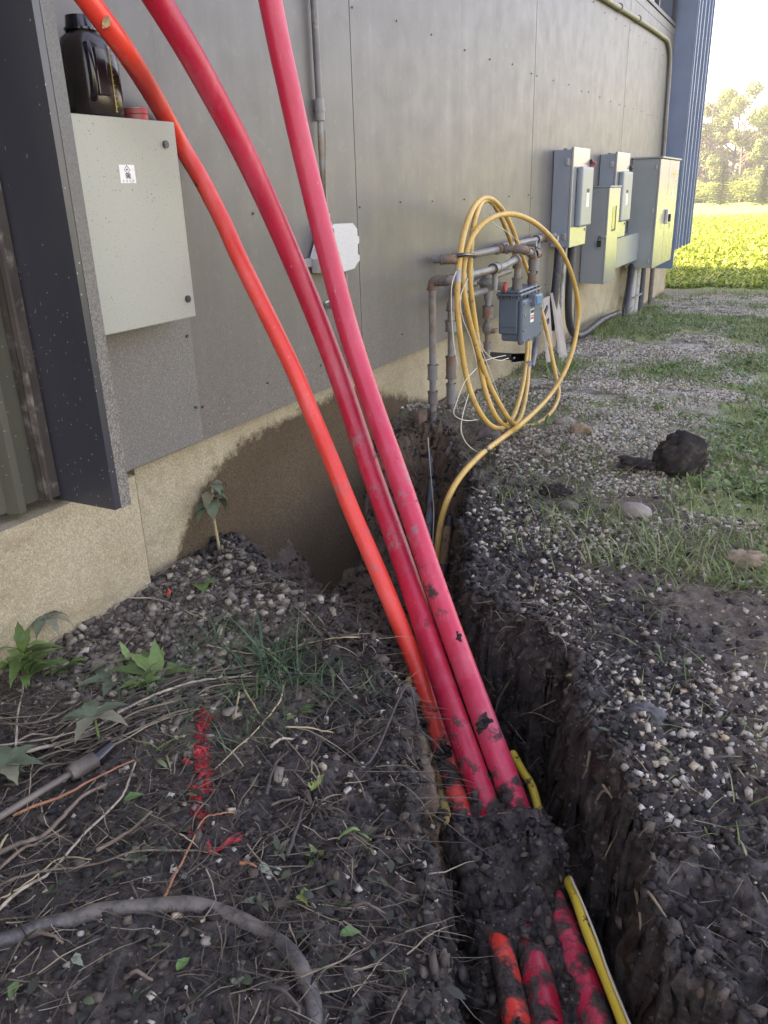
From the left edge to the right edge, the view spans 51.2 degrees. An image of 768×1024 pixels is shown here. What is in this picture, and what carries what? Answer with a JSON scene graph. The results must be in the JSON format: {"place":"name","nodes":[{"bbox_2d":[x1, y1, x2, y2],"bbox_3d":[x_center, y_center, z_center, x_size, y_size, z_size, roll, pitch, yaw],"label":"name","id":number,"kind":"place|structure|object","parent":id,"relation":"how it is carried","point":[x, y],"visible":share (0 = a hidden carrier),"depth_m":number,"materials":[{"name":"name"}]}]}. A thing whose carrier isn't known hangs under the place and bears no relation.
{"place":"outdoors","nodes":[
{"label":"outdoors","id":0,"kind":"place"},
{"bbox_2d":[0,191,767,1023],"bbox_3d":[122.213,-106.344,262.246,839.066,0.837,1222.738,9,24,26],"label":"ground","id":1,"kind":"structure","parent":0,"point":[674,999],"depth_m":1.63,"materials":[{"name":"soil"}]},
{"bbox_2d":[0,745,44,784],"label":"dusty weed","id":2,"kind":"object","parent":1,"relation":"on","point":[11,762],"visible":1,"depth_m":1.62,"materials":[{"name":"green plant"}]},
{"bbox_2d":[0,824,66,869],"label":"dead twig","id":3,"kind":"object","parent":1,"relation":"on","point":[10,858],"visible":1,"depth_m":1.43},
{"bbox_2d":[0,621,68,688],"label":"leafy weed","id":4,"kind":"object","parent":1,"relation":"on","point":[26,660],"visible":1,"depth_m":1.92,"materials":[{"name":"green plant"}]},
{"bbox_2d":[30,610,72,639],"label":"drooping weed","id":5,"kind":"object","parent":1,"relation":"on","point":[51,618],"visible":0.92,"depth_m":2.05,"materials":[{"name":"green plant"}]},
{"bbox_2d":[0,782,107,855],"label":"dead twig","id":6,"kind":"object","parent":1,"relation":"on","point":[6,849],"visible":1,"depth_m":1.48,"materials":[{"name":"wood"}]},
{"bbox_2d":[0,740,115,820],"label":"probe rod","id":7,"kind":"object","parent":1,"relation":"on","point":[98,756],"visible":1,"depth_m":1.61,"materials":[{"name":"metal"}]},
{"bbox_2d":[42,655,87,675],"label":"weed","id":8,"kind":"object","parent":1,"relation":"on","point":[72,662],"visible":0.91,"depth_m":2.00,"materials":[{"name":"green plant"}]},
{"bbox_2d":[0,761,135,910],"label":"dead twig","id":9,"kind":"object","parent":1,"relation":"on","point":[7,900],"visible":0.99,"depth_m":1.43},
{"bbox_2d":[12,759,133,816],"bbox_3d":[-0.605,0.543,1.580,0.240,0.013,0.022,-18,27,-36],"label":"dead twig","id":10,"kind":"object","parent":1,"relation":"on","point":[58,797],"visible":1,"depth_m":1.56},
{"bbox_2d":[58,700,128,743],"bbox_3d":[-0.612,0.461,1.712,0.151,0.076,0.152,9,24,26],"label":"dusty weed","id":11,"kind":"object","parent":1,"relation":"on","point":[89,712],"visible":0.98,"depth_m":1.70,"materials":[{"name":"green plant"}]},
{"bbox_2d":[0,694,206,745],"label":"dead twig","id":12,"kind":"object","parent":1,"relation":"on","point":[63,734],"visible":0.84,"depth_m":1.72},
{"bbox_2d":[76,657,133,697],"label":"dandelion","id":13,"kind":"object","parent":1,"relation":"on","point":[101,674],"visible":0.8,"depth_m":1.94,"materials":[{"name":"green plant"}]},
{"bbox_2d":[0,657,220,724],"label":"dead twig","id":14,"kind":"object","parent":1,"relation":"on","point":[43,720],"visible":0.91,"depth_m":1.81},
{"bbox_2d":[0,849,221,886],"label":"dead twig","id":15,"kind":"object","parent":1,"relation":"on","point":[52,869],"visible":1,"depth_m":1.40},
{"bbox_2d":[95,811,151,852],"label":"dead twig","id":16,"kind":"object","parent":1,"relation":"on","point":[111,842],"visible":1,"depth_m":1.45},
{"bbox_2d":[127,669,163,689],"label":"weed","id":17,"kind":"object","parent":1,"relation":"on","point":[150,677],"visible":0.96,"depth_m":1.90,"materials":[{"name":"green plant"}]},
{"bbox_2d":[105,638,194,693],"bbox_3d":[-0.566,0.366,1.922,0.204,0.086,0.176,9,24,26],"label":"dandelion","id":18,"kind":"object","parent":1,"relation":"on","point":[152,657],"visible":0.84,"depth_m":1.94,"materials":[{"name":"green plant"}]},
{"bbox_2d":[26,674,273,752],"bbox_3d":[-0.551,0.444,1.811,0.627,0.027,0.065,-13,24,-26],"label":"dead twig","id":19,"kind":"object","parent":1,"relation":"on","point":[93,728],"visible":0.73,"depth_m":1.83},
{"bbox_2d":[0,895,323,1023],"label":"hose","id":20,"kind":"object","parent":1,"relation":"on","point":[299,963],"visible":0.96,"depth_m":1.29,"materials":[{"name":"rubber"}]},
{"bbox_2d":[163,811,234,895],"bbox_3d":[-0.344,0.599,1.425,0.046,0.010,0.222,7,23,21],"label":"dead twig","id":21,"kind":"object","parent":1,"relation":"on","point":[176,871],"visible":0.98,"depth_m":1.42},
{"bbox_2d":[186,706,220,835],"bbox_3d":[-0.373,0.521,1.637,0.082,0.026,0.398,-5,22,-9],"label":"paint line","id":22,"kind":"object","parent":1,"relation":"on","point":[198,753],"visible":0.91,"depth_m":1.65,"materials":[{"name":"paint"}]},
{"bbox_2d":[192,480,228,556],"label":"wall weed","id":23,"kind":"object","parent":1,"relation":"on","point":[210,504],"depth_m":2.62,"materials":[{"name":"green plant"}]},
{"bbox_2d":[180,606,269,665],"bbox_3d":[-0.416,0.314,2.052,0.220,0.099,0.255,-11,23,-22],"label":"grass tuft","id":24,"kind":"object","parent":1,"relation":"on","point":[216,635],"visible":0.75,"depth_m":2.07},
{"bbox_2d":[215,832,243,851],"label":"painted leaf","id":25,"kind":"object","parent":1,"relation":"on","point":[233,839],"visible":1,"depth_m":1.45,"materials":[{"name":"red paint"}]},
{"bbox_2d":[78,570,409,772],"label":"grass","id":26,"kind":"structure","parent":1,"relation":"on","point":[258,708],"depth_m":1.86,"materials":[{"name":"plant"}]},
{"bbox_2d":[1,539,487,843],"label":"dusty gravel","id":27,"kind":"structure","parent":1,"relation":"on","point":[131,616],"depth_m":2.13,"materials":[{"name":"gravel"}]},
{"bbox_2d":[0,662,276,785],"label":"straw bundle","id":28,"kind":"object","parent":27,"relation":"on","point":[85,745],"visible":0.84,"depth_m":1.79,"materials":[{"name":"plant"}]},
{"bbox_2d":[0,564,496,1003],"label":"long straw","id":29,"kind":"object","parent":1,"relation":"on","point":[218,817],"visible":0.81,"depth_m":1.59,"materials":[{"name":"plant"}]},
{"bbox_2d":[176,600,343,747],"bbox_3d":[-0.256,0.366,1.901,0.402,0.193,0.529,-14,25,-28],"label":"grass tuft","id":30,"kind":"object","parent":1,"relation":"on","point":[275,660],"visible":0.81,"depth_m":1.96,"materials":[{"name":"plant"}]},
{"bbox_2d":[264,750,288,795],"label":"dead twig","id":31,"kind":"object","parent":1,"relation":"on","point":[266,793],"visible":1,"depth_m":1.59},
{"bbox_2d":[272,833,289,860],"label":"weed","id":32,"kind":"object","parent":1,"relation":"on","point":[277,845],"visible":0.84,"depth_m":1.45,"materials":[{"name":"green plant"}]},
{"bbox_2d":[266,982,300,1009],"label":"dead twig","id":33,"kind":"object","parent":1,"relation":"on","point":[279,988],"visible":1,"depth_m":1.14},
{"bbox_2d":[285,797,305,857],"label":"dead twig","id":34,"kind":"object","parent":1,"relation":"on","point":[290,846],"visible":1,"depth_m":1.45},
{"bbox_2d":[0,582,596,1023],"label":"loose pebbles","id":35,"kind":"object","parent":1,"relation":"on","point":[204,940],"visible":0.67,"depth_m":1.40,"materials":[{"name":"stone"}]},
{"bbox_2d":[74,0,530,1023],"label":"buried conduit","id":36,"kind":"object","parent":1,"relation":"in","point":[512,1000],"visible":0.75,"depth_m":2.17,"materials":[{"name":"plastic"}]},
{"bbox_2d":[433,739,451,762],"bbox_3d":[0.141,0.576,1.924,0.048,0.062,0.032,2,22,9],"label":"mud lump","id":37,"kind":"object","parent":36,"relation":"on","point":[446,749],"visible":0.91,"depth_m":1.92,"materials":[{"name":"black soil"}]},
{"bbox_2d":[0,544,630,1023],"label":"straw litter","id":38,"kind":"object","parent":1,"relation":"on","point":[164,822],"visible":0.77,"depth_m":1.40,"materials":[{"name":"plant"}]},
{"bbox_2d":[298,786,344,819],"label":"grass tuft","id":39,"kind":"object","parent":1,"relation":"on","point":[310,802],"visible":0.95,"depth_m":1.52,"materials":[{"name":"plant"}]},
{"bbox_2d":[262,591,389,665],"bbox_3d":[-0.179,0.300,2.042,0.297,0.162,0.272,-13,24,-25],"label":"grass tuft","id":40,"kind":"object","parent":1,"relation":"on","point":[314,628],"visible":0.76,"depth_m":2.04,"materials":[{"name":"plant"}]},
{"bbox_2d":[0,598,665,1023],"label":"leaf litter","id":41,"kind":"object","parent":1,"relation":"on","point":[246,980],"visible":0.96,"depth_m":1.28,"materials":[{"name":"plant"}]},
{"bbox_2d":[141,0,563,1023],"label":"buried conduit","id":42,"kind":"object","parent":1,"relation":"in","point":[537,978],"visible":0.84,"depth_m":2.07,"materials":[{"name":"plastic"}]},
{"bbox_2d":[0,0,715,675],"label":"building","id":43,"kind":"structure","parent":1,"relation":"on","point":[120,452],"depth_m":2.83,"materials":[{"name":"grey metal"}]},
{"bbox_2d":[71,113,195,335],"bbox_3d":[-0.668,-0.736,2.068,0.118,0.499,0.352,9,24,26],"label":"utility cabinet","id":44,"kind":"object","parent":43,"relation":"attached to","point":[130,180],"visible":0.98,"depth_m":2.03,"materials":[{"name":"metal"}]},
{"bbox_2d":[59,13,124,117],"bbox_3d":[-0.694,-1.056,1.907,0.127,0.212,0.132,9,24,26],"label":"jug","id":45,"kind":"object","parent":44,"relation":"on","point":[92,72],"visible":0.91,"depth_m":1.87,"materials":[{"name":"plastic"}]},
{"bbox_2d":[124,107,148,119],"bbox_3d":[-0.634,-1.017,2.050,0.062,0.029,0.062,9,24,26],"label":"tape roll","id":46,"kind":"object","parent":44,"relation":"on","point":[136,112],"visible":0.84,"depth_m":2.03,"materials":[{"name":"red plastic"}]},
{"bbox_2d":[310,0,328,210],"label":"wall conduit","id":47,"kind":"object","parent":43,"relation":"attached to","point":[319,109],"depth_m":2.84,"materials":[{"name":"paint"}]},
{"bbox_2d":[304,213,359,379],"bbox_3d":[-0.205,-0.776,3.091,0.072,0.705,0.423,9,24,26],"label":"junction box","id":48,"kind":"object","parent":43,"relation":"attached to","point":[346,238],"visible":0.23,"depth_m":3.08,"materials":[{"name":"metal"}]},
{"bbox_2d":[427,234,558,419],"bbox_3d":[0.668,-1.081,4.540,0.274,0.831,2.045,9,24,26],"label":"gas piping","id":49,"kind":"object","parent":43,"relation":"attached to","point":[488,282],"visible":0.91,"depth_m":4.05,"materials":[{"name":"grey metal"}]},
{"bbox_2d":[428,195,580,563],"bbox_3d":[0.552,-0.792,3.945,0.503,1.432,2.294,9,24,26],"label":"gas pipe coil","id":50,"kind":"object","parent":49,"relation":"hanging from","point":[464,261],"visible":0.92,"depth_m":3.56,"materials":[{"name":"yellow plastic"}]},
{"bbox_2d":[496,283,542,344],"bbox_3d":[0.785,-1.135,4.545,0.187,0.315,0.375,9,24,26],"label":"gas meter","id":51,"kind":"object","parent":49,"relation":"hanging from","point":[520,315],"visible":0.94,"depth_m":4.43,"materials":[{"name":"metal"}]},
{"bbox_2d":[481,351,524,362],"bbox_3d":[0.775,-0.922,4.804,0.192,0.101,0.399,32,39,55],"label":"meter bracket","id":52,"kind":"object","parent":43,"relation":"attached to","point":[516,357],"visible":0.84,"depth_m":4.73,"materials":[{"name":"metal"}]},
{"bbox_2d":[550,147,595,247],"bbox_3d":[1.336,-2.208,5.640,0.183,0.639,0.476,9,24,26],"label":"disconnect switch","id":53,"kind":"object","parent":43,"relation":"attached to","point":[573,170],"visible":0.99,"depth_m":5.50,"materials":[{"name":"grey metal"}]},
{"bbox_2d":[550,247,562,330],"bbox_3d":[1.216,-1.584,5.706,0.063,0.579,0.150,12,26,31],"label":"conduit","id":54,"kind":"object","parent":53,"relation":"attached to","point":[556,277],"visible":0.71,"depth_m":5.67,"materials":[{"name":"grey plastic"}]},
{"bbox_2d":[555,247,566,352],"bbox_3d":[1.298,-1.533,5.882,0.026,0.803,0.125,9,24,26],"label":"conduit","id":55,"kind":"object","parent":53,"relation":"attached to","point":[562,284],"visible":0.47,"depth_m":5.84,"materials":[{"name":"grey plastic"}]},
{"bbox_2d":[567,147,593,247],"bbox_3d":[1.383,-2.196,5.604,0.064,0.639,0.436,9,24,26],"label":"door","id":56,"kind":"structure","parent":53,"relation":"in","point":[581,175],"depth_m":5.53,"materials":[{"name":"grey metal"}]},
{"bbox_2d":[565,246,621,338],"bbox_3d":[1.792,-1.906,6.724,0.076,0.759,1.813,9,24,26],"label":"conduit","id":57,"kind":"object","parent":53,"relation":"attached to","point":[588,330],"visible":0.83,"depth_m":6.04,"materials":[{"name":"black plastic"}]},
{"bbox_2d":[580,185,621,284],"bbox_3d":[1.738,-2.225,6.440,0.200,0.729,0.420,9,24,26],"label":"padlocked cabinet","id":58,"kind":"object","parent":43,"relation":"attached to","point":[597,266],"visible":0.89,"depth_m":6.32,"materials":[{"name":"grey metal"}]},
{"bbox_2d":[599,152,632,237],"bbox_3d":[1.956,-2.664,6.760,0.183,0.664,0.534,9,24,26],"label":"disconnect switch","id":59,"kind":"object","parent":43,"relation":"attached to","point":[616,168],"visible":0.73,"depth_m":6.57,"materials":[{"name":"grey metal"}]},
{"bbox_2d":[613,152,632,237],"bbox_3d":[2.003,-2.652,6.724,0.064,0.664,0.496,9,24,26],"label":"door","id":60,"kind":"structure","parent":59,"relation":"in","point":[622,176],"depth_m":6.66,"materials":[{"name":"grey metal"}]},
{"bbox_2d":[615,232,638,267],"bbox_3d":[2.152,-2.391,7.325,0.120,0.250,1.135,9,24,26],"label":"wireway","id":61,"kind":"object","parent":43,"relation":"attached to","point":[627,247],"visible":0.5,"depth_m":7.33,"materials":[{"name":"grey metal"}]},
{"bbox_2d":[620,263,634,317],"bbox_3d":[2.375,-2.142,7.806,0.079,0.627,0.520,7,23,21],"label":"conduit","id":62,"kind":"object","parent":43,"relation":"attached to","point":[629,286],"visible":0.66,"depth_m":7.80,"materials":[{"name":"grey plastic"}]},
{"bbox_2d":[602,0,671,155],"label":"wall conduit","id":63,"kind":"object","parent":43,"relation":"attached to","point":[620,7],"depth_m":8.11,"materials":[{"name":"metal"}]},
{"bbox_2d":[624,156,681,268],"bbox_3d":[2.745,-3.031,8.106,0.312,1.000,1.142,9,24,26],"label":"service cabinet","id":64,"kind":"object","parent":43,"relation":"attached to","point":[653,198],"visible":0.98,"depth_m":7.71,"materials":[{"name":"grey metal"}]},
{"bbox_2d":[633,268,641,312],"bbox_3d":[2.569,-2.243,8.228,0.090,0.562,0.132,9,24,26],"label":"conduit","id":65,"kind":"object","parent":64,"relation":"attached to","point":[638,278],"visible":0.27,"depth_m":8.17,"materials":[{"name":"grey plastic"}]},
{"bbox_2d":[638,268,645,312],"bbox_3d":[2.695,-2.333,8.426,0.086,0.548,0.179,4,22,15],"label":"conduit","id":66,"kind":"object","parent":64,"relation":"attached to","point":[642,287],"visible":0.41,"depth_m":8.40,"materials":[{"name":"grey metal"}]},
{"bbox_2d":[647,0,677,27],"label":"window","id":67,"kind":"structure","parent":43,"relation":"in","point":[668,9],"depth_m":8.02,"materials":[{"name":"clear glass"}]},
{"bbox_2d":[0,399,767,1017],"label":"straw litter","id":68,"kind":"object","parent":1,"relation":"on","point":[536,613],"visible":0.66,"depth_m":1.93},
{"bbox_2d":[346,685,443,765],"bbox_3d":[0.015,0.500,1.732,0.092,0.156,0.255,17,28,39],"label":"root","id":69,"kind":"object","parent":1,"relation":"on","point":[384,733],"visible":0.88,"depth_m":1.73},
{"bbox_2d":[425,417,436,536],"bbox_3d":[0.215,-0.140,3.725,0.047,0.509,0.462,1,22,7],"label":"riser pipe","id":70,"kind":"object","parent":1,"relation":"on","point":[429,518],"visible":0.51,"depth_m":3.72,"materials":[{"name":"grey metal"}]},
{"bbox_2d":[258,0,614,1023],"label":"buried conduit","id":71,"kind":"object","parent":1,"relation":"in","point":[584,982],"visible":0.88,"depth_m":2.11,"materials":[{"name":"plastic"}]},
{"bbox_2d":[475,712,493,733],"bbox_3d":[0.230,0.487,1.834,0.034,0.047,0.033,-16,26,-32],"label":"mud lump","id":72,"kind":"object","parent":71,"relation":"on","point":[481,724],"visible":1,"depth_m":1.83,"materials":[{"name":"black soil"}]},
{"bbox_2d":[395,420,481,504],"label":"hanging roots","id":73,"kind":"object","parent":1,"relation":"hanging from","point":[438,447],"visible":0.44,"depth_m":3.76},
{"bbox_2d":[430,757,450,830],"bbox_3d":[0.135,0.676,1.895,0.029,0.125,0.413,-2,22,-1],"label":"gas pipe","id":74,"kind":"object","parent":1,"relation":"on","point":[443,805],"visible":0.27,"depth_m":1.84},
{"bbox_2d":[415,397,468,424],"bbox_3d":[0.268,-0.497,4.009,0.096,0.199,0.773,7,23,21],"label":"stone","id":75,"kind":"object","parent":1,"relation":"on","point":[420,415],"visible":0.55,"depth_m":3.68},
{"bbox_2d":[440,564,447,581],"bbox_3d":[0.246,0.271,3.370,0.044,0.105,0.097,2,22,9],"label":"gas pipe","id":76,"kind":"object","parent":1,"relation":"on","point":[444,568],"visible":0.39,"depth_m":3.36,"materials":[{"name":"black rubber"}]},
{"bbox_2d":[440,526,451,564],"bbox_3d":[0.262,0.147,3.417,0.038,0.152,0.152,3,22,13],"label":"old pipe","id":77,"kind":"object","parent":76,"relation":"on","point":[445,544],"visible":0.84,"depth_m":3.40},
{"bbox_2d":[476,426,500,439],"bbox_3d":[0.487,-0.357,3.717,0.113,0.100,0.093,9,24,26],"label":"stone","id":78,"kind":"object","parent":1,"relation":"on","point":[486,431],"visible":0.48,"depth_m":3.68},
{"bbox_2d":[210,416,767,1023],"bbox_3d":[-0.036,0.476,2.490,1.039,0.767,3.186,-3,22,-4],"label":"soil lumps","id":79,"kind":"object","parent":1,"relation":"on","point":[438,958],"visible":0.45,"depth_m":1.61,"materials":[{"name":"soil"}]},
{"bbox_2d":[234,419,756,1015],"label":"fine roots","id":80,"kind":"object","parent":1,"relation":"on","point":[494,787],"visible":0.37,"depth_m":1.65,"materials":[{"name":"plant"}]},
{"bbox_2d":[391,402,604,469],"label":"straw litter","id":81,"kind":"object","parent":1,"relation":"on","point":[550,430],"visible":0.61,"depth_m":3.72,"materials":[{"name":"plant"}]},
{"bbox_2d":[531,337,538,368],"bbox_3d":[0.921,-0.978,4.932,0.040,0.172,0.174,6,23,19],"label":"post","id":82,"kind":"object","parent":1,"relation":"on","point":[534,349],"visible":0.87,"depth_m":4.95,"materials":[{"name":"grey metal"}]},
{"bbox_2d":[542,296,552,361],"bbox_3d":[1.099,-1.228,5.396,0.075,0.389,0.438,-1,22,3],"label":"leaning board","id":83,"kind":"object","parent":1,"relation":"on","point":[546,303],"visible":0.64,"depth_m":5.41,"materials":[{"name":"grey wood"}]},
{"bbox_2d":[541,482,573,497],"bbox_3d":[0.675,-0.079,3.124,0.130,0.068,0.104,9,24,26],"label":"soil clod","id":84,"kind":"object","parent":1,"relation":"on","point":[554,490],"visible":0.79,"depth_m":3.09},
{"bbox_2d":[550,293,566,360],"bbox_3d":[1.260,-1.324,5.736,0.131,0.469,0.286,-8,22,-14],"label":"leaning board","id":85,"kind":"object","parent":1,"relation":"on","point":[560,337],"visible":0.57,"depth_m":5.71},
{"bbox_2d":[531,353,590,379],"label":"grass clump","id":86,"kind":"object","parent":1,"relation":"on","point":[561,368],"visible":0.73,"depth_m":5.27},
{"bbox_2d":[510,750,627,1023],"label":"gas pipe","id":87,"kind":"object","parent":1,"relation":"on","point":[594,950],"visible":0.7,"depth_m":1.48,"materials":[{"name":"plastic"}]},
{"bbox_2d":[570,876,630,1023],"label":"tracer wire","id":88,"kind":"object","parent":87,"relation":"attached to","point":[604,960],"visible":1,"depth_m":1.42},
{"bbox_2d":[570,422,592,435],"bbox_3d":[0.906,-0.370,3.688,0.108,0.092,0.077,9,24,26],"label":"stone","id":89,"kind":"object","parent":1,"relation":"on","point":[580,428],"visible":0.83,"depth_m":3.67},
{"bbox_2d":[401,294,767,490],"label":"path gravel","id":90,"kind":"structure","parent":1,"relation":"on","point":[619,387],"depth_m":4.74,"materials":[{"name":"gravel"}]},
{"bbox_2d":[586,320,617,344],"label":"grass clump","id":91,"kind":"object","parent":1,"relation":"on","point":[602,334],"visible":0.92,"depth_m":6.61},
{"bbox_2d":[465,443,767,885],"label":"gravel","id":92,"kind":"structure","parent":1,"relation":"on","point":[694,765],"depth_m":2.22,"materials":[{"name":"gravel"}]},
{"bbox_2d":[496,474,767,855],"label":"grass","id":93,"kind":"structure","parent":1,"relation":"on","point":[660,656],"depth_m":2.39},
{"bbox_2d":[618,502,651,518],"bbox_3d":[0.911,-0.001,2.908,0.120,0.066,0.103,9,24,26],"label":"stone","id":94,"kind":"object","parent":1,"relation":"on","point":[633,511],"visible":0.69,"depth_m":2.87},
{"bbox_2d":[617,455,656,471],"bbox_3d":[1.067,-0.198,3.334,0.203,0.063,0.161,9,24,26],"label":"soil clod","id":95,"kind":"object","parent":1,"relation":"on","point":[627,463],"visible":0.92,"depth_m":3.30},
{"bbox_2d":[623,702,668,729],"bbox_3d":[0.585,0.469,1.795,0.107,0.075,0.088,9,24,26],"label":"stone","id":96,"kind":"object","parent":1,"relation":"on","point":[650,707],"visible":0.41,"depth_m":1.78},
{"bbox_2d":[647,267,654,304],"bbox_3d":[3.063,-2.628,9.181,0.049,0.502,0.070,9,24,26],"label":"standpipe","id":97,"kind":"object","parent":1,"relation":"on","point":[651,284],"visible":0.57,"depth_m":9.18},
{"bbox_2d":[651,429,707,478],"bbox_3d":[1.209,-0.216,3.277,0.206,0.240,0.191,-7,22,-13],"label":"soil clod","id":98,"kind":"object","parent":1,"relation":"on","point":[676,451],"visible":0.92,"depth_m":3.20,"materials":[{"name":"soil"}]},
{"bbox_2d":[664,212,767,288],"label":"meadow","id":99,"kind":"structure","parent":1,"relation":"on","point":[704,256],"depth_m":14.36,"materials":[{"name":"green plant"}]},
{"bbox_2d":[697,86,742,193],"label":"deciduous tree","id":100,"kind":"object","parent":1,"relation":"on","point":[726,96],"visible":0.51,"depth_m":71.93,"materials":[{"name":"green plant"}]},
{"bbox_2d":[703,158,737,205],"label":"spruce","id":101,"kind":"object","parent":1,"relation":"on","point":[719,201],"visible":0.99,"depth_m":52.72,"materials":[{"name":"green plant"}]},
{"bbox_2d":[695,177,767,202],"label":"undergrowth","id":102,"kind":"object","parent":1,"relation":"on","point":[744,195],"visible":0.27,"depth_m":61.34,"materials":[{"name":"green plant"}]},
{"bbox_2d":[700,78,767,191],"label":"deciduous tree","id":103,"kind":"object","parent":1,"relation":"on","point":[751,90],"visible":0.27,"depth_m":74.90,"materials":[{"name":"green plant"}]},
{"bbox_2d":[705,95,767,189],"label":"deciduous tree","id":104,"kind":"object","parent":1,"relation":"on","point":[757,147],"visible":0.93,"depth_m":66.79,"materials":[{"name":"green plant"}]},
{"bbox_2d":[723,549,767,571],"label":"stone","id":105,"kind":"object","parent":1,"relation":"on","point":[757,556],"visible":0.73,"depth_m":2.47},
{"bbox_2d":[730,114,767,189],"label":"deciduous tree","id":106,"kind":"object","parent":1,"relation":"on","point":[736,158],"visible":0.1,"depth_m":76.04,"materials":[{"name":"green plant"}]},
{"bbox_2d":[745,106,767,186],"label":"deciduous tree","id":107,"kind":"object","parent":1,"relation":"on","point":[755,137],"visible":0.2,"depth_m":68.66,"materials":[{"name":"green plant"}]},
{"bbox_2d":[748,167,767,205],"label":"spruce","id":108,"kind":"object","parent":1,"relation":"on","point":[763,199],"visible":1,"depth_m":50.91,"materials":[{"name":"green plant"}]},
{"bbox_2d":[391,284,767,593],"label":"grass","id":109,"kind":"structure","parent":0,"point":[675,550],"depth_m":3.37,"materials":[{"name":"plant"}]},
{"bbox_2d":[700,0,767,181],"label":"sky","id":110,"kind":"structure","parent":0,"point":[739,44],"materials":[{"name":"white"}]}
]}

